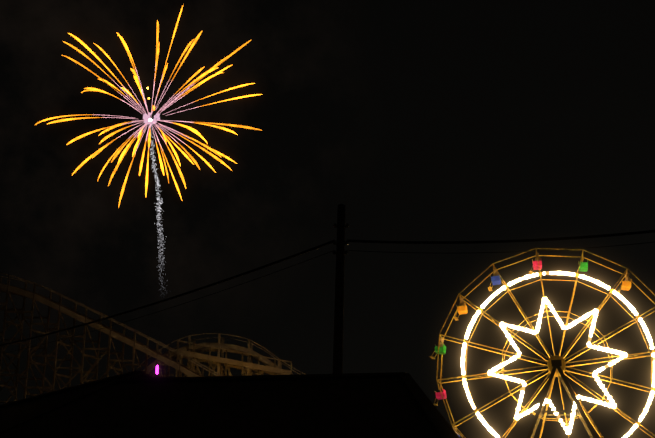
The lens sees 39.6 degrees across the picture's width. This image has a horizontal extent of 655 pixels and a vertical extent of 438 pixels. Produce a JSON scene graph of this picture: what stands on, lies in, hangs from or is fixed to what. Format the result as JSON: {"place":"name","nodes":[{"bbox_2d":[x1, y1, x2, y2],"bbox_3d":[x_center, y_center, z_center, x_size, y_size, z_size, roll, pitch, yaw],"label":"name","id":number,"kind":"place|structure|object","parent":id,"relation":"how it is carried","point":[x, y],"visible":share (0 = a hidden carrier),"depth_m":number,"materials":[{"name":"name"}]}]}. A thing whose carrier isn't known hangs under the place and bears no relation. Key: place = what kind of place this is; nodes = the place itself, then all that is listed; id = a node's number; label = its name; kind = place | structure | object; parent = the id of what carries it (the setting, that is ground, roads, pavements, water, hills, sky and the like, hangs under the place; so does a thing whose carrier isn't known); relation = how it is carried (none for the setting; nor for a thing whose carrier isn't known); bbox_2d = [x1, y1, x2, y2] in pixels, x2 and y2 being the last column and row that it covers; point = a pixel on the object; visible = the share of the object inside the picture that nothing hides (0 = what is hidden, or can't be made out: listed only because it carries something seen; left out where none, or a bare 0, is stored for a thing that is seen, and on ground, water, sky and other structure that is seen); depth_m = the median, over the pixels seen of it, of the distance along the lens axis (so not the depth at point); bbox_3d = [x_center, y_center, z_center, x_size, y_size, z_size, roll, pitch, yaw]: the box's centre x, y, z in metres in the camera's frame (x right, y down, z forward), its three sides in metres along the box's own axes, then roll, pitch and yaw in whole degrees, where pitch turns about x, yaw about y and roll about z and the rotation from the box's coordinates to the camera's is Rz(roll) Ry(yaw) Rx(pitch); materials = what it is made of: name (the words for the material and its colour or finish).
{"place":"outdoors","nodes":[
{"label":"outdoors","id":0,"kind":"place"},
{"bbox_2d":[0,370,152,427],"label":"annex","id":1,"kind":"object","parent":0,"point":[13,412],"visible":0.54,"depth_m":28.27,"materials":[{"name":"black"}]},
{"bbox_2d":[35,6,262,301],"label":"firework","id":2,"kind":"object","parent":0,"point":[148,120],"visible":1,"depth_m":299.12},
{"bbox_2d":[0,0,654,437],"label":"sky","id":3,"kind":"structure","parent":0,"point":[428,120],"materials":[{"name":"black"}]},
{"label":"ground","id":4,"kind":"structure","parent":0,"visible":0},
{"bbox_2d":[0,273,221,403],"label":"roller coaster","id":5,"kind":"object","parent":4,"relation":"on","point":[24,293],"visible":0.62,"depth_m":72.96,"materials":[{"name":"brown wood"}]},
{"bbox_2d":[155,363,158,377],"bbox_3d":[-11.242,13.922,58.895,0.203,9.110,0.203,-7,-17,22],"label":"pink light","id":6,"kind":"object","parent":4,"relation":"on","point":[157,366],"visible":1,"depth_m":59.95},
{"bbox_2d":[134,333,304,377],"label":"coaster hump","id":7,"kind":"object","parent":4,"relation":"on","point":[220,368],"visible":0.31,"depth_m":82.83,"materials":[{"name":"brown wood"}]},
{"bbox_2d":[0,372,459,437],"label":"building","id":8,"kind":"structure","parent":4,"relation":"on","point":[377,405],"depth_m":19.06,"materials":[{"name":"black"}]},
{"bbox_2d":[175,340,292,376],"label":"coaster track","id":9,"kind":"object","parent":4,"relation":"on","point":[229,363],"visible":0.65,"depth_m":81.77,"materials":[{"name":"paint"}]},
{"bbox_2d":[333,204,348,373],"bbox_3d":[0.350,4.521,28.458,0.695,10.412,0.380,0,-16,1],"label":"utility pole","id":10,"kind":"object","parent":4,"relation":"on","point":[340,252],"visible":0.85,"depth_m":28.98,"materials":[{"name":"brown wood"}]},
{"bbox_2d":[0,230,654,353],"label":"wires","id":11,"kind":"object","parent":10,"relation":"attached to","point":[415,242],"visible":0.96,"depth_m":29.47,"materials":[{"name":"rubber"}]},
{"bbox_2d":[527,360,596,437],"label":"wheel towers","id":12,"kind":"structure","parent":4,"relation":"on","point":[556,364],"depth_m":55.81,"materials":[{"name":"metal"}]},
{"bbox_2d":[436,248,654,437],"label":"ferris wheel","id":13,"kind":"object","parent":12,"relation":"on","point":[550,367],"visible":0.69,"depth_m":57.90,"materials":[{"name":"paint"}]},
{"bbox_2d":[430,338,445,358],"bbox_3d":[7.252,8.437,59.811,0.968,1.394,1.280,-4,-16,13],"label":"seat","id":14,"kind":"object","parent":13,"relation":"attached to","point":[442,348],"visible":0.98,"depth_m":59.30,"materials":[{"name":"paint"}]},
{"bbox_2d":[434,385,446,405],"bbox_3d":[7.249,11.309,58.988,0.815,1.502,1.280,-4,-16,13],"label":"seat","id":15,"kind":"object","parent":13,"relation":"attached to","point":[438,396],"visible":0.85,"depth_m":58.40,"materials":[{"name":"paint"}]},
{"bbox_2d":[453,295,467,320],"bbox_3d":[8.781,5.870,60.156,0.839,1.479,1.280,-4,-16,13],"label":"seat","id":16,"kind":"object","parent":13,"relation":"attached to","point":[461,308],"visible":0.98,"depth_m":59.67,"materials":[{"name":"paint"}]},
{"bbox_2d":[488,266,500,290],"bbox_3d":[11.017,3.914,60.146,0.825,1.493,1.280,-4,-16,13],"label":"seat","id":17,"kind":"object","parent":13,"relation":"attached to","point":[495,279],"visible":0.88,"depth_m":59.68,"materials":[{"name":"paint"}]},
{"bbox_2d":[528,252,541,274],"bbox_3d":[13.629,2.874,59.776,0.873,1.442,1.280,-4,-16,13],"label":"seat","id":18,"kind":"object","parent":13,"relation":"attached to","point":[535,266],"visible":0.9,"depth_m":59.27,"materials":[{"name":"paint"}]},
{"bbox_2d":[461,271,654,437],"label":"ferris wheel lights","id":19,"kind":"object","parent":13,"relation":"attached to","point":[501,324],"visible":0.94,"depth_m":56.80},
{"bbox_2d":[574,256,587,276],"bbox_3d":[16.437,2.935,59.041,0.908,1.427,1.280,-4,-16,13],"label":"seat","id":20,"kind":"object","parent":13,"relation":"attached to","point":[583,267],"visible":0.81,"depth_m":58.45,"materials":[{"name":"paint"}]},
{"bbox_2d":[615,270,631,294],"bbox_3d":[18.872,4.064,58.095,0.987,1.380,1.280,-4,-16,13],"label":"seat","id":21,"kind":"object","parent":13,"relation":"attached to","point":[626,283],"visible":0.94,"depth_m":57.57,"materials":[{"name":"paint"}]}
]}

